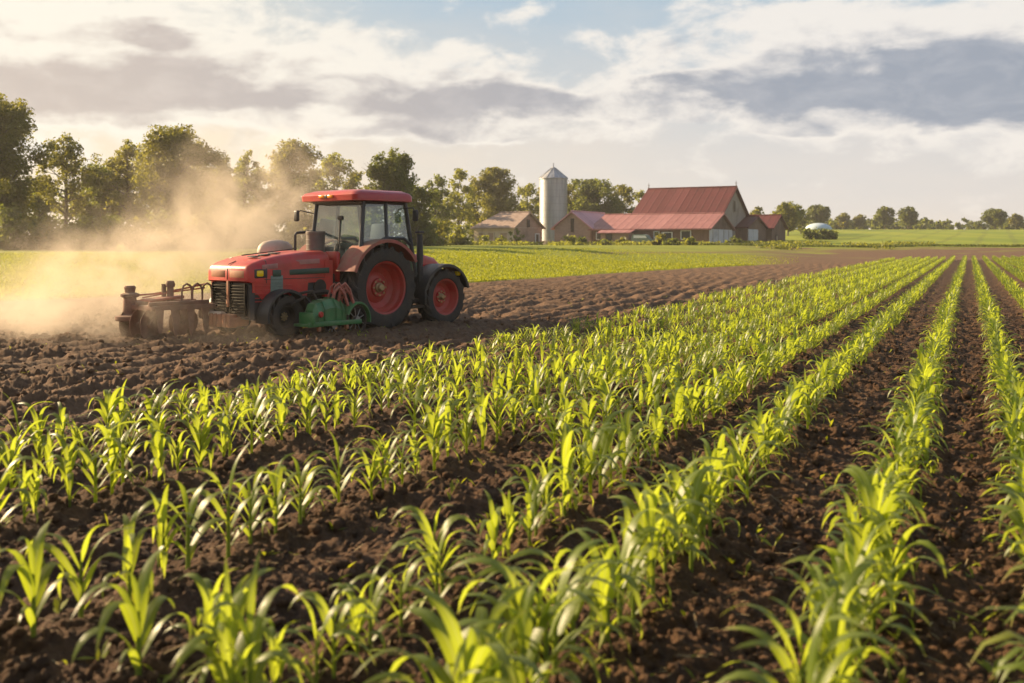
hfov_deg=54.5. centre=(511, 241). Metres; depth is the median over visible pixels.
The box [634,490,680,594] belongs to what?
corn plant
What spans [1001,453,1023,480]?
corn plant
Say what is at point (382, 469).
corn plant
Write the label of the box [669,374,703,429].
corn plant
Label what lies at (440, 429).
corn plant
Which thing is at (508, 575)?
corn plant
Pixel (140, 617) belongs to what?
corn plant
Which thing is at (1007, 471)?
corn plant
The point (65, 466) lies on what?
corn plant
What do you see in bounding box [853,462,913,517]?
corn plant
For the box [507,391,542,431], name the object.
corn plant
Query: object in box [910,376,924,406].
corn plant
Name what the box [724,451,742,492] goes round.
corn plant
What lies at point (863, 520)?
corn plant
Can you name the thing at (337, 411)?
corn plant
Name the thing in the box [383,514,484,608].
corn plant
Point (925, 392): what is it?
corn plant
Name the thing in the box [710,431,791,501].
corn plant
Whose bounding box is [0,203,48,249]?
bush
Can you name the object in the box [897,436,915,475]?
corn plant
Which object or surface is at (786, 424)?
corn plant
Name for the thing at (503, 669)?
corn plant
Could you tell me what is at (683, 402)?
corn plant
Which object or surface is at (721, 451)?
corn plant
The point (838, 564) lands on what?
corn plant
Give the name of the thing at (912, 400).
corn plant
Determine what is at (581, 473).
corn plant
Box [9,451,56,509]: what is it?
corn plant
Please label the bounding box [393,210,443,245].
bush
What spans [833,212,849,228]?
tree
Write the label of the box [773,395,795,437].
corn plant
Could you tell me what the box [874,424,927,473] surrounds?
corn plant
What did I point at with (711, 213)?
barn
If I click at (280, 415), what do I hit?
corn plant
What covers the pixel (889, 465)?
corn plant
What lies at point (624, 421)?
corn plant
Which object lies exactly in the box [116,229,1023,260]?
ground
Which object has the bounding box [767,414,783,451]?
corn plant
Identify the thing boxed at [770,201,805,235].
tree
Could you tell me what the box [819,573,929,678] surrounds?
corn plant
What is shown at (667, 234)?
window
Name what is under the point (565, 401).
corn plant
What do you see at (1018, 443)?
corn plant
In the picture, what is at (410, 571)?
corn plant
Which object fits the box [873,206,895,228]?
tree
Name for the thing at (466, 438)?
corn plant
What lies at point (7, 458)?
corn plant
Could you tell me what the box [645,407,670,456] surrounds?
corn plant
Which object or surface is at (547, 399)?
corn plant
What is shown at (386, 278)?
tractor
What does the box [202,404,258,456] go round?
corn plant
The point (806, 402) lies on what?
corn plant
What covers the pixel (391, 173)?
tree
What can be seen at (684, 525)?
corn plant
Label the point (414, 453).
corn plant
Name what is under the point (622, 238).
bush
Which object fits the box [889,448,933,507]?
corn plant
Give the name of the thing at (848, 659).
corn plant
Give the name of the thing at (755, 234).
barn door
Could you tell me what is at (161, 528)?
corn plant
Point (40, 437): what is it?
corn plant
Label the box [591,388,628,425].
corn plant
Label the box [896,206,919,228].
tree
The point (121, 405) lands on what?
corn plant
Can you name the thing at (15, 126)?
tree
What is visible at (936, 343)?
corn field
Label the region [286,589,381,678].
corn plant
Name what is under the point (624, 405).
corn plant
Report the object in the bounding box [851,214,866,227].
tree
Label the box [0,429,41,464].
corn plant
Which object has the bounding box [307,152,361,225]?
tree
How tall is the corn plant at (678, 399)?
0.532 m
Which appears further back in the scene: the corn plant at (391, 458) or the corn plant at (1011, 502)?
the corn plant at (391, 458)
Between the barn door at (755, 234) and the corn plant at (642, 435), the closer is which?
the corn plant at (642, 435)
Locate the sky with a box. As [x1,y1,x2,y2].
[0,0,1023,238]
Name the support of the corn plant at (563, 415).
on the ploughed soil
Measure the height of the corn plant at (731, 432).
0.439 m
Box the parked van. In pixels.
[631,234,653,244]
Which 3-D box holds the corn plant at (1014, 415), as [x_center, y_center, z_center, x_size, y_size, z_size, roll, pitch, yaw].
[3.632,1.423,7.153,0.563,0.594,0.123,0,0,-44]
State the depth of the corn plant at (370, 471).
6.45 m
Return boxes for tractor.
[198,189,468,335]
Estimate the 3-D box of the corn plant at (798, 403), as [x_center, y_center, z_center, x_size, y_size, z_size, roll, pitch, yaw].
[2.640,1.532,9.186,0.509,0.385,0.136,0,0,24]
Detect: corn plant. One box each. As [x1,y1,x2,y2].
[0,393,60,466]
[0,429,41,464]
[0,436,38,488]
[0,448,46,521]
[0,519,81,637]
[2,459,48,522]
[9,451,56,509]
[15,524,132,618]
[16,402,62,459]
[40,428,54,476]
[46,433,97,506]
[48,402,75,454]
[49,421,140,502]
[50,422,128,468]
[66,418,93,444]
[71,549,191,676]
[76,399,136,441]
[76,414,168,484]
[86,421,133,494]
[88,386,132,434]
[101,510,153,599]
[103,409,139,453]
[105,394,158,435]
[108,419,150,450]
[116,379,130,436]
[128,379,193,423]
[128,388,175,433]
[136,479,236,570]
[140,484,201,578]
[144,414,171,481]
[146,410,177,447]
[160,430,199,471]
[162,391,220,440]
[164,568,238,664]
[165,382,197,421]
[167,390,201,420]
[167,442,287,559]
[168,408,235,468]
[170,549,299,682]
[170,555,247,682]
[177,623,301,682]
[199,568,274,682]
[200,387,222,429]
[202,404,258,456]
[212,410,231,457]
[213,387,288,452]
[213,462,282,543]
[228,453,317,534]
[229,397,250,429]
[231,398,294,443]
[240,388,278,427]
[240,620,302,682]
[258,390,296,439]
[261,455,334,523]
[266,595,365,682]
[268,465,341,519]
[282,380,344,434]
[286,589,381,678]
[287,384,326,432]
[303,432,374,502]
[308,387,351,429]
[319,579,385,654]
[328,393,356,424]
[329,557,405,648]
[335,386,371,425]
[339,383,370,422]
[340,440,395,499]
[342,552,454,627]
[351,425,423,484]
[354,435,418,488]
[354,619,516,682]
[374,428,431,484]
[377,652,509,682]
[379,376,446,433]
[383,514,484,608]
[386,583,546,682]
[390,504,480,585]
[392,387,453,434]
[398,529,485,594]
[399,425,439,473]
[410,386,465,470]
[411,399,455,458]
[428,376,460,423]
[433,383,467,403]
[435,569,596,682]
[439,399,464,456]
[441,377,476,418]
[443,390,488,453]
[449,556,631,682]
[452,412,477,450]
[452,584,530,682]
[457,560,626,682]
[462,387,527,441]
[463,381,497,449]
[469,385,528,435]
[469,626,574,682]
[479,490,509,558]
[480,539,628,675]
[482,611,525,682]
[490,545,648,660]
[492,383,536,431]
[498,488,528,556]
[501,465,577,536]
[506,458,583,524]
[506,477,555,546]
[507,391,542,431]
[509,389,527,422]
[519,364,545,423]
[522,401,586,455]
[527,394,557,420]
[528,448,582,518]
[529,417,626,502]
[532,442,608,508]
[534,382,562,418]
[540,409,586,452]
[543,392,593,431]
[554,529,641,644]
[555,508,676,623]
[557,411,632,493]
[558,397,579,446]
[559,416,625,493]
[561,423,590,515]
[561,548,657,642]
[567,391,613,431]
[578,368,641,411]
[578,423,636,486]
[579,390,624,423]
[585,376,638,419]
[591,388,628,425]
[597,405,650,479]
[598,387,636,423]
[598,416,667,473]
[601,533,669,618]
[605,474,716,568]
[607,364,651,414]
[609,409,651,460]
[610,456,733,552]
[613,500,633,604]
[622,403,675,457]
[624,508,667,601]
[631,490,703,575]
[633,401,686,442]
[633,419,663,466]
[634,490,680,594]
[635,393,679,452]
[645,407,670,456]
[647,481,718,564]
[648,466,724,572]
[653,452,731,517]
[653,461,716,555]
[664,386,691,439]
[665,381,688,429]
[665,456,722,509]
[666,453,721,536]
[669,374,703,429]
[671,451,752,536]
[684,378,728,423]
[684,390,720,424]
[686,378,719,431]
[697,438,734,512]
[698,419,767,474]
[699,441,728,484]
[702,377,728,417]
[702,444,713,514]
[704,376,719,418]
[710,429,781,481]
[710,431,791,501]
[711,466,745,514]
[716,427,735,506]
[717,592,897,682]
[719,597,907,682]
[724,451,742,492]
[734,395,781,466]
[734,412,789,465]
[736,436,779,480]
[739,420,790,462]
[741,409,796,463]
[747,414,790,457]
[755,387,815,440]
[762,394,784,417]
[762,405,797,441]
[764,405,802,446]
[766,416,805,454]
[767,402,800,446]
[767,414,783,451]
[770,373,818,424]
[770,604,892,682]
[772,388,822,422]
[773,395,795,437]
[774,383,811,432]
[777,560,877,652]
[782,519,911,648]
[783,379,793,408]
[784,375,835,428]
[785,371,837,412]
[785,541,890,644]
[791,544,915,625]
[791,658,833,682]
[799,392,830,423]
[799,563,885,680]
[801,559,944,645]
[803,564,858,679]
[818,582,877,682]
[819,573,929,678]
[820,458,919,523]
[821,467,926,582]
[823,484,913,554]
[824,527,896,610]
[826,487,858,540]
[826,516,901,614]
[836,506,951,615]
[846,458,925,584]
[850,462,921,526]
[850,474,919,510]
[851,439,938,492]
[853,414,941,485]
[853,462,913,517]
[855,475,921,527]
[857,462,913,509]
[858,499,891,540]
[869,445,934,474]
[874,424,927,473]
[877,479,894,533]
[878,422,944,473]
[878,454,898,483]
[880,402,934,437]
[880,403,933,462]
[882,388,947,435]
[882,453,921,508]
[883,419,948,469]
[884,394,942,438]
[884,399,910,422]
[886,401,940,447]
[887,376,942,413]
[889,401,943,451]
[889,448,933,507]
[891,384,942,421]
[891,418,919,451]
[892,398,942,423]
[893,389,937,421]
[894,369,940,410]
[894,389,929,420]
[895,478,914,527]
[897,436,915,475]
[900,430,916,478]
[907,373,939,395]
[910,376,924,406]
[912,414,938,442]
[915,424,937,470]
[916,379,932,425]
[918,375,946,420]
[974,482,1023,551]
[977,402,1023,451]
[979,483,1023,562]
[981,469,1023,521]
[983,421,1023,467]
[984,362,1021,405]
[984,399,1023,437]
[984,441,1023,484]
[985,387,1023,420]
[986,401,1023,427]
[987,396,1023,434]
[987,418,1023,466]
[991,470,1020,509]
[993,452,1015,481]
[993,466,1023,531]
[994,379,1023,404]
[994,384,1016,405]
[995,411,1020,434]
[997,388,1023,413]
[997,456,1023,510]
[999,403,1023,450]
[999,436,1023,465]
[999,456,1020,479]
[1001,375,1023,408]
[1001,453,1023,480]
[1003,391,1023,433]
[1003,403,1021,471]
[1004,492,1023,537]
[1004,540,1023,556]
[1011,421,1023,449]
[1014,440,1023,455]
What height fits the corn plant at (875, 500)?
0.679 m
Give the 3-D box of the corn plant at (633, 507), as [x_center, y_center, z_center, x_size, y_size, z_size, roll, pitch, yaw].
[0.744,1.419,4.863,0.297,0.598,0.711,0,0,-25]
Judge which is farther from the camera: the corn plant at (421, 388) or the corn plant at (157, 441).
the corn plant at (421, 388)
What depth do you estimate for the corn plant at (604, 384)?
8.85 m
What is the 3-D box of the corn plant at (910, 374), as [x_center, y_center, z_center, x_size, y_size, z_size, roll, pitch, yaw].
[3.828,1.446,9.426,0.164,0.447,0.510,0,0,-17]
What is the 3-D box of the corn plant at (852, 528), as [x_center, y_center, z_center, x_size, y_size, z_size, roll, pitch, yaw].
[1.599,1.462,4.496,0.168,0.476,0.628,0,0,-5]
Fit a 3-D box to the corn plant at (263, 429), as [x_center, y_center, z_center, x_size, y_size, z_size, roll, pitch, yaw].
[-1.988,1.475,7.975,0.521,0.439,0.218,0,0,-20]
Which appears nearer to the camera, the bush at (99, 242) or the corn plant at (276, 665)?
the corn plant at (276, 665)
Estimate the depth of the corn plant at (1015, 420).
6.84 m
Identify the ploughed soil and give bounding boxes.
[0,247,1023,682]
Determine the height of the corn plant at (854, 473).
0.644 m
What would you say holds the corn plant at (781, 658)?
on the ploughed soil
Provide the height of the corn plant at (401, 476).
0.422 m
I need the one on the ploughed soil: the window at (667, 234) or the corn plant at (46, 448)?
the corn plant at (46, 448)
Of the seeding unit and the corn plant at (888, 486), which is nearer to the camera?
the corn plant at (888, 486)
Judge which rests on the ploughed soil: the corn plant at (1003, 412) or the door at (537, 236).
the corn plant at (1003, 412)
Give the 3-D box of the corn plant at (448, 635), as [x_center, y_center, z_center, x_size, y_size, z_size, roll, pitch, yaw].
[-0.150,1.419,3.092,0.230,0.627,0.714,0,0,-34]
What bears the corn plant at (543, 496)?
on the ploughed soil
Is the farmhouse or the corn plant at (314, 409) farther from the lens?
the farmhouse
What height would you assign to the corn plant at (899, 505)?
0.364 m
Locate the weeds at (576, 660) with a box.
[0,292,1020,682]
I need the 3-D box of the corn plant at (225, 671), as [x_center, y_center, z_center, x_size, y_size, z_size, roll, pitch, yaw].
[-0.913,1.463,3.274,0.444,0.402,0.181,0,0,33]
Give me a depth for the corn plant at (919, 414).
7.46 m
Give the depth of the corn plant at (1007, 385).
9.32 m
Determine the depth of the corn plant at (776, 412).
8.63 m
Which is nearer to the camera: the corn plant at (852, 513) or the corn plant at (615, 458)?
the corn plant at (852, 513)
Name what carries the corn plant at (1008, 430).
on the ploughed soil
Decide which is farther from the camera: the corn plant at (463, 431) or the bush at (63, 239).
the bush at (63, 239)
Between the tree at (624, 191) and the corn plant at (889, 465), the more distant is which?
the tree at (624, 191)
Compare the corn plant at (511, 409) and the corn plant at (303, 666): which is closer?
the corn plant at (303, 666)
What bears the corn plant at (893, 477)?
on the ploughed soil
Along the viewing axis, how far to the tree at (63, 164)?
87.75 m
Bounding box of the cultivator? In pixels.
[115,280,217,338]
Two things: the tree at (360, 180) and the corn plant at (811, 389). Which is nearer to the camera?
the corn plant at (811, 389)
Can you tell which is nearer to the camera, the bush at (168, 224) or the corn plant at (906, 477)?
the corn plant at (906, 477)
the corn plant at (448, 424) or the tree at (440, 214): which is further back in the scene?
the tree at (440, 214)
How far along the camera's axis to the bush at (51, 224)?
75.53 m
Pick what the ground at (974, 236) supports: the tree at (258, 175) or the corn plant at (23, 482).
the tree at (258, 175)
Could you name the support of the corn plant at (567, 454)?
on the ploughed soil
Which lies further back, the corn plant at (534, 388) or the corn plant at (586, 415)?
the corn plant at (534, 388)
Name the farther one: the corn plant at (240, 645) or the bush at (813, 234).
the bush at (813, 234)
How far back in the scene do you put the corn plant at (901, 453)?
6.32 m
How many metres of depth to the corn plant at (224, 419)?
7.48 m
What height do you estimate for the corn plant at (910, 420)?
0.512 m
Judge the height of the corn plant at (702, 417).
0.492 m
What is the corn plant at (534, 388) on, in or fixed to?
on the ploughed soil
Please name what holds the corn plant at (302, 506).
on the ploughed soil
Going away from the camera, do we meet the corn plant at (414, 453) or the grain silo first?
the corn plant at (414, 453)
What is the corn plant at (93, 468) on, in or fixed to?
on the ploughed soil
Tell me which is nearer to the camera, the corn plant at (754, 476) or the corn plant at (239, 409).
the corn plant at (754, 476)
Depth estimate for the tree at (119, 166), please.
89.39 m
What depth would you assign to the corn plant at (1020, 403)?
8.31 m
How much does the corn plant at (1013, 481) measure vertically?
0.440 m
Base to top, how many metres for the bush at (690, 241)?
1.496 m
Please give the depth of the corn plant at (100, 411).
8.39 m
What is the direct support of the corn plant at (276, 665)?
on the ploughed soil
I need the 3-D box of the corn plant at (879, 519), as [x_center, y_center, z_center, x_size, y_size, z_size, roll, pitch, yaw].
[1.665,1.443,4.361,0.165,0.489,0.604,0,0,-27]
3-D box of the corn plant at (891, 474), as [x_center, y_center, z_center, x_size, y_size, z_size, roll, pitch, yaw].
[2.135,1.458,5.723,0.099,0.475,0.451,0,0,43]
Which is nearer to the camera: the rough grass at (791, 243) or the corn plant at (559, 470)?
the corn plant at (559, 470)
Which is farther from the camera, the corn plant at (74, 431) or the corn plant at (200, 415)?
the corn plant at (200, 415)
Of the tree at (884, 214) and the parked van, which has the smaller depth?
the parked van
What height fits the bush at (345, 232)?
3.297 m
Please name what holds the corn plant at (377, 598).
on the ploughed soil
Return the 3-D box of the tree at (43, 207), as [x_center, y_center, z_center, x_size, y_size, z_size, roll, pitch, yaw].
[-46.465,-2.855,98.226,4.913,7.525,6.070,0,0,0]
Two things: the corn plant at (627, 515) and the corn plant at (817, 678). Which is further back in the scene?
the corn plant at (627, 515)
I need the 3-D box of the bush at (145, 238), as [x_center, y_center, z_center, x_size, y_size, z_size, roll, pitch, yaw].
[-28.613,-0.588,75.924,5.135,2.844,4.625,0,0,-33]
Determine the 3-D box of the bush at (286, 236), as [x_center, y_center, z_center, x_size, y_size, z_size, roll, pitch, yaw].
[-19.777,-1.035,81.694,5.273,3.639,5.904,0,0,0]
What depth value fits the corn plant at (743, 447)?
6.78 m
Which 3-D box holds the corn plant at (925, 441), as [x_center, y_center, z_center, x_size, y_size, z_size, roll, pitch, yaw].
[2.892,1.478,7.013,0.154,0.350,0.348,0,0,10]
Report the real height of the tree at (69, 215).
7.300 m
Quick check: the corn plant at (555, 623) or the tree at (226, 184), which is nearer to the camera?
the corn plant at (555, 623)
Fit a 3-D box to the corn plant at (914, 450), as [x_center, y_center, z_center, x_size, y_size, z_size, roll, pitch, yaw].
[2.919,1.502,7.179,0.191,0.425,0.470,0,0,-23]
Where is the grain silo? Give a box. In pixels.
[539,163,567,243]
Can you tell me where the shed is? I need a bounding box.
[754,214,788,240]
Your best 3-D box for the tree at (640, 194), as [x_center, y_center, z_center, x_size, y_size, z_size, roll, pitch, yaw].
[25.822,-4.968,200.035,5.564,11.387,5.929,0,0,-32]
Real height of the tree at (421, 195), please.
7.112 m
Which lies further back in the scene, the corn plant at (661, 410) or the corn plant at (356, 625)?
the corn plant at (661, 410)
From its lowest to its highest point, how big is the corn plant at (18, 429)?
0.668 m
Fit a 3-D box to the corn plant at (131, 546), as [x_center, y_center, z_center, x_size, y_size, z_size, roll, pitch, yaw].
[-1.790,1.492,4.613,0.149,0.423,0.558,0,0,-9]
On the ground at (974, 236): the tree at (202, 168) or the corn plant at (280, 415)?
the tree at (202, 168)
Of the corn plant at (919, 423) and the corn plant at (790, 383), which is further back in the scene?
the corn plant at (790, 383)
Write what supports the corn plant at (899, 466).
on the ploughed soil
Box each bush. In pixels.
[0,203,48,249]
[28,213,80,249]
[42,223,93,249]
[66,212,131,249]
[98,216,174,249]
[143,208,194,249]
[174,209,242,249]
[206,209,272,248]
[243,208,306,247]
[279,207,312,247]
[326,215,367,244]
[344,211,403,239]
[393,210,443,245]
[435,219,453,245]
[445,222,473,244]
[474,235,488,244]
[495,235,509,241]
[508,228,524,243]
[561,234,576,242]
[575,236,587,244]
[594,239,612,244]
[614,236,631,244]
[649,232,669,244]
[662,238,680,244]
[683,237,699,244]
[725,235,744,244]
[801,226,826,239]
[820,228,838,239]
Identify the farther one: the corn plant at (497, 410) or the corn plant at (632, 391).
the corn plant at (632, 391)
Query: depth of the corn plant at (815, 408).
9.04 m
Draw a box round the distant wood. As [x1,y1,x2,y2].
[794,215,1023,229]
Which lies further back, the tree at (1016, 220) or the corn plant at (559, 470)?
the tree at (1016, 220)
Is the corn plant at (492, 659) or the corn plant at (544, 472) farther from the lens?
the corn plant at (544, 472)
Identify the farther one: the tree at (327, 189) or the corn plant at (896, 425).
the tree at (327, 189)
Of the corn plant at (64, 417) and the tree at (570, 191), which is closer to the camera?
the corn plant at (64, 417)
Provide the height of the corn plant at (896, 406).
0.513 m
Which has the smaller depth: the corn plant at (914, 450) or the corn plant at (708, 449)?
the corn plant at (708, 449)
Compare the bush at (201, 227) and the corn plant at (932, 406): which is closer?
the corn plant at (932, 406)
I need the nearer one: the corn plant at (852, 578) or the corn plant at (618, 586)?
the corn plant at (852, 578)
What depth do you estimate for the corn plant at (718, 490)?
5.49 m
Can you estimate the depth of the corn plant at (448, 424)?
7.54 m
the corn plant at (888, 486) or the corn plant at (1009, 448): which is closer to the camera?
the corn plant at (888, 486)
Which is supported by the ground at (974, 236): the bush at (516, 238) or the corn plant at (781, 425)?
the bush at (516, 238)
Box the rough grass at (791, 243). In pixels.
[445,240,934,249]
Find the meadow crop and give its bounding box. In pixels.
[0,247,791,300]
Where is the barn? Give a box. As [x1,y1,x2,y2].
[550,184,768,244]
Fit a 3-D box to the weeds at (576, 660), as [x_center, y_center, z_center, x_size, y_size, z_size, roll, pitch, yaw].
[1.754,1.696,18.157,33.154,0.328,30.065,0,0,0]
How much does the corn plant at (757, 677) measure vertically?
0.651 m
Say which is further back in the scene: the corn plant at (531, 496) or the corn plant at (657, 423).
the corn plant at (657, 423)
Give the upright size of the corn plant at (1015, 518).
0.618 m
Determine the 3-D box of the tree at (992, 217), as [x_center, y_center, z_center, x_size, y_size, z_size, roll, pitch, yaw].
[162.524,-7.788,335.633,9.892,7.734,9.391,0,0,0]
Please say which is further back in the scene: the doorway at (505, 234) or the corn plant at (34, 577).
the doorway at (505, 234)
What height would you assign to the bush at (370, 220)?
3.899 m
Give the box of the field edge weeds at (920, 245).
[698,242,1023,247]
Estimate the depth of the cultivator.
18.34 m
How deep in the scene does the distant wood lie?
361.13 m
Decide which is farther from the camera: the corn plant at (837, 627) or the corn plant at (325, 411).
the corn plant at (325, 411)
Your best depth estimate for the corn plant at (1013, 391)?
8.76 m
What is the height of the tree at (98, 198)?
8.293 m
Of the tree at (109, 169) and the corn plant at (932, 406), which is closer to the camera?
the corn plant at (932, 406)
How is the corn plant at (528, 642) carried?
on the ploughed soil
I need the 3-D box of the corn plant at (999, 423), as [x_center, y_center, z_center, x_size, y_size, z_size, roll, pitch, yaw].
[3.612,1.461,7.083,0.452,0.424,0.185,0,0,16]
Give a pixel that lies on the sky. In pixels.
(852, 107)
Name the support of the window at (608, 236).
in the barn
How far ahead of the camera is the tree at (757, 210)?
234.44 m
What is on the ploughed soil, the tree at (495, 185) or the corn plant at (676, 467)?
the corn plant at (676, 467)
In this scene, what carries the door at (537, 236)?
in the farmhouse
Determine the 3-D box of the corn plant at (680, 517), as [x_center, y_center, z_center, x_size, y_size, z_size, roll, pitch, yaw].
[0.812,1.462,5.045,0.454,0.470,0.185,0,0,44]
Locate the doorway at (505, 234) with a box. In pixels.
[499,232,507,240]
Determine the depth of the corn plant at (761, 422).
7.12 m
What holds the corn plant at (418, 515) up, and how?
on the ploughed soil
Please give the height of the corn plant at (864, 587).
0.575 m
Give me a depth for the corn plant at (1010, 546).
4.46 m
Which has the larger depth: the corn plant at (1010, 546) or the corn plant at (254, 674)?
the corn plant at (1010, 546)
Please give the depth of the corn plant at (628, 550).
4.34 m
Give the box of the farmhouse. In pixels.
[470,211,545,244]
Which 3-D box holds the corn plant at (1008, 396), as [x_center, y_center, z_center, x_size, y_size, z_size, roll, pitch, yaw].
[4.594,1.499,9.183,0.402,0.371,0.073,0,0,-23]
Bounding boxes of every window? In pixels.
[487,232,493,240]
[606,234,611,240]
[661,232,672,239]
[681,230,690,239]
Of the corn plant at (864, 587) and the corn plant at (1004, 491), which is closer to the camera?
the corn plant at (864, 587)
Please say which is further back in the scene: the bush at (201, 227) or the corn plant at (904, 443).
the bush at (201, 227)
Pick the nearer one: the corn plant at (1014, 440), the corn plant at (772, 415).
the corn plant at (1014, 440)
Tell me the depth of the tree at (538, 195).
203.56 m
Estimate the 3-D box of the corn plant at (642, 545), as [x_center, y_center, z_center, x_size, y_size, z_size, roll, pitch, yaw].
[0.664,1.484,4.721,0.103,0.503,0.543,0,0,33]
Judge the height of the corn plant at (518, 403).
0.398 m
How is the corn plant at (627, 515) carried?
on the ploughed soil
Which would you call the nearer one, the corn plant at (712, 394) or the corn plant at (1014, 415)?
the corn plant at (1014, 415)
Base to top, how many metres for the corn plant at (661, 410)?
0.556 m
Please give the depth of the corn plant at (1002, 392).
8.48 m
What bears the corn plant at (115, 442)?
on the ploughed soil
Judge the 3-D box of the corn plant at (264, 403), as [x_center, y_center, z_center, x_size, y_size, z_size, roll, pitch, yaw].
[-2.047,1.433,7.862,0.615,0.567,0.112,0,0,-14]
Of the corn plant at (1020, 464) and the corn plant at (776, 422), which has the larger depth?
the corn plant at (776, 422)
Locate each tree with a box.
[0,93,59,222]
[18,176,64,231]
[33,132,102,225]
[54,184,92,234]
[68,162,142,236]
[94,157,130,221]
[95,139,148,248]
[129,123,229,244]
[137,153,163,233]
[183,141,214,217]
[193,154,250,232]
[219,161,252,234]
[226,150,264,233]
[237,166,285,232]
[253,138,323,234]
[292,170,331,235]
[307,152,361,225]
[340,170,375,231]
[341,206,388,234]
[363,147,420,236]
[388,184,441,239]
[425,173,454,233]
[436,198,462,232]
[444,168,474,233]
[460,166,525,230]
[462,182,483,240]
[515,183,539,220]
[534,187,539,218]
[567,177,625,213]
[567,184,579,211]
[609,184,637,213]
[628,189,644,211]
[749,206,764,214]
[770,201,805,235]
[797,209,809,233]
[806,204,830,222]
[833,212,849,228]
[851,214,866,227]
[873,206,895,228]
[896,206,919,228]
[980,208,1009,228]
[1007,213,1023,227]
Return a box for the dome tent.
[806,223,831,231]
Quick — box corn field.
[0,255,1023,682]
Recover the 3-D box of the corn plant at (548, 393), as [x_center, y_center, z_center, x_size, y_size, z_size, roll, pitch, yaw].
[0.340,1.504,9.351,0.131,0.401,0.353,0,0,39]
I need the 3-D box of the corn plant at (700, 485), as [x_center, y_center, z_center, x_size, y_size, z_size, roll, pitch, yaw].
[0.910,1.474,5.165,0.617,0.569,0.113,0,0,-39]
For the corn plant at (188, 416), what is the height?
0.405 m
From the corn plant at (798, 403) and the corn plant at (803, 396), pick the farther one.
the corn plant at (798, 403)
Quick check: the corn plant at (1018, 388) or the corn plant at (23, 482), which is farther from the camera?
the corn plant at (1018, 388)
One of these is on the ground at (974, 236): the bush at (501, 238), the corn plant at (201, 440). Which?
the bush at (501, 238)
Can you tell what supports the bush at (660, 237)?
on the ground at (974, 236)
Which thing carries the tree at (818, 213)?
on the ground at (974, 236)
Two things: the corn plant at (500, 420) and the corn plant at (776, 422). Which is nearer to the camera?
the corn plant at (776, 422)
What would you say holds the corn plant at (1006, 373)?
on the ploughed soil
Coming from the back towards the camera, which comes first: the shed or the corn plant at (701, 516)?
the shed
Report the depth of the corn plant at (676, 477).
5.32 m
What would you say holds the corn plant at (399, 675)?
on the ploughed soil
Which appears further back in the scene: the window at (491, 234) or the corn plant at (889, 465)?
the window at (491, 234)
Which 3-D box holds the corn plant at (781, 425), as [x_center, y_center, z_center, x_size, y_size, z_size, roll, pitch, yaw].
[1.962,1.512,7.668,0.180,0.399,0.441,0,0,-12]
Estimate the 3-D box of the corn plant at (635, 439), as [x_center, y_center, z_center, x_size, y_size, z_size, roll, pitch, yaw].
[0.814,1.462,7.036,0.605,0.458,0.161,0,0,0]
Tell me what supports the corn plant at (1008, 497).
on the ploughed soil
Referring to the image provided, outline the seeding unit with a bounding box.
[291,282,370,332]
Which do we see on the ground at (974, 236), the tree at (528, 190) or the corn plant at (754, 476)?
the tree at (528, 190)
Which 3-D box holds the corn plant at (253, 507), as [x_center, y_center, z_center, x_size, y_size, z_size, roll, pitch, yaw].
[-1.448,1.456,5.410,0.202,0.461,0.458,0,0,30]
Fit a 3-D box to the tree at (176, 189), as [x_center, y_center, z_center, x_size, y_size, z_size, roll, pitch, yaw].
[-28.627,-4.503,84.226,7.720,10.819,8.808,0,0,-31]
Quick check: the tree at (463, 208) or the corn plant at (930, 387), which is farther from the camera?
the tree at (463, 208)
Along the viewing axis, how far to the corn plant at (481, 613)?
3.35 m
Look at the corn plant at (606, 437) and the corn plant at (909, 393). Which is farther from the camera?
the corn plant at (909, 393)
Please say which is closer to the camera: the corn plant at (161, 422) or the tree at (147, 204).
the corn plant at (161, 422)
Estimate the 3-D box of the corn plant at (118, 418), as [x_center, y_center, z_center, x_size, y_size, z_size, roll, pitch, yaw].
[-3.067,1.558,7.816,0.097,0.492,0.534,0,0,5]
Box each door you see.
[535,233,539,241]
[748,229,753,240]
[753,229,757,240]
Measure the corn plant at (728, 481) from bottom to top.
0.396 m
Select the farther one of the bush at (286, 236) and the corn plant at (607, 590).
the bush at (286, 236)
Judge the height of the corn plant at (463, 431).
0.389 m
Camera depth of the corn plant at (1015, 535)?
4.96 m
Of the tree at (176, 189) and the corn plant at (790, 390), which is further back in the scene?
the tree at (176, 189)
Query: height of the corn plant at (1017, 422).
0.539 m
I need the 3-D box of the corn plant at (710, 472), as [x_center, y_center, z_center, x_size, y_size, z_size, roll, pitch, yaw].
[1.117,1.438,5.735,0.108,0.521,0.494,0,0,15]
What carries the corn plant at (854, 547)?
on the ploughed soil
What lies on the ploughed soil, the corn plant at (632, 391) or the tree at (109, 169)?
the corn plant at (632, 391)
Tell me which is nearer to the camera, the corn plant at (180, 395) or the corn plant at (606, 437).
the corn plant at (606, 437)
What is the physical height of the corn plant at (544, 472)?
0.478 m
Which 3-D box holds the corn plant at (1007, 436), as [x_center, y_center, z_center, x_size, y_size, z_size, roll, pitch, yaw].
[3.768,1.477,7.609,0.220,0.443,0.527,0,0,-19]
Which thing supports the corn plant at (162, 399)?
on the ploughed soil
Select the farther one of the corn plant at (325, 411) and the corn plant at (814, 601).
the corn plant at (325, 411)
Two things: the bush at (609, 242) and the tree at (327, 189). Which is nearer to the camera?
the tree at (327, 189)
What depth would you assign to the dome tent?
198.28 m

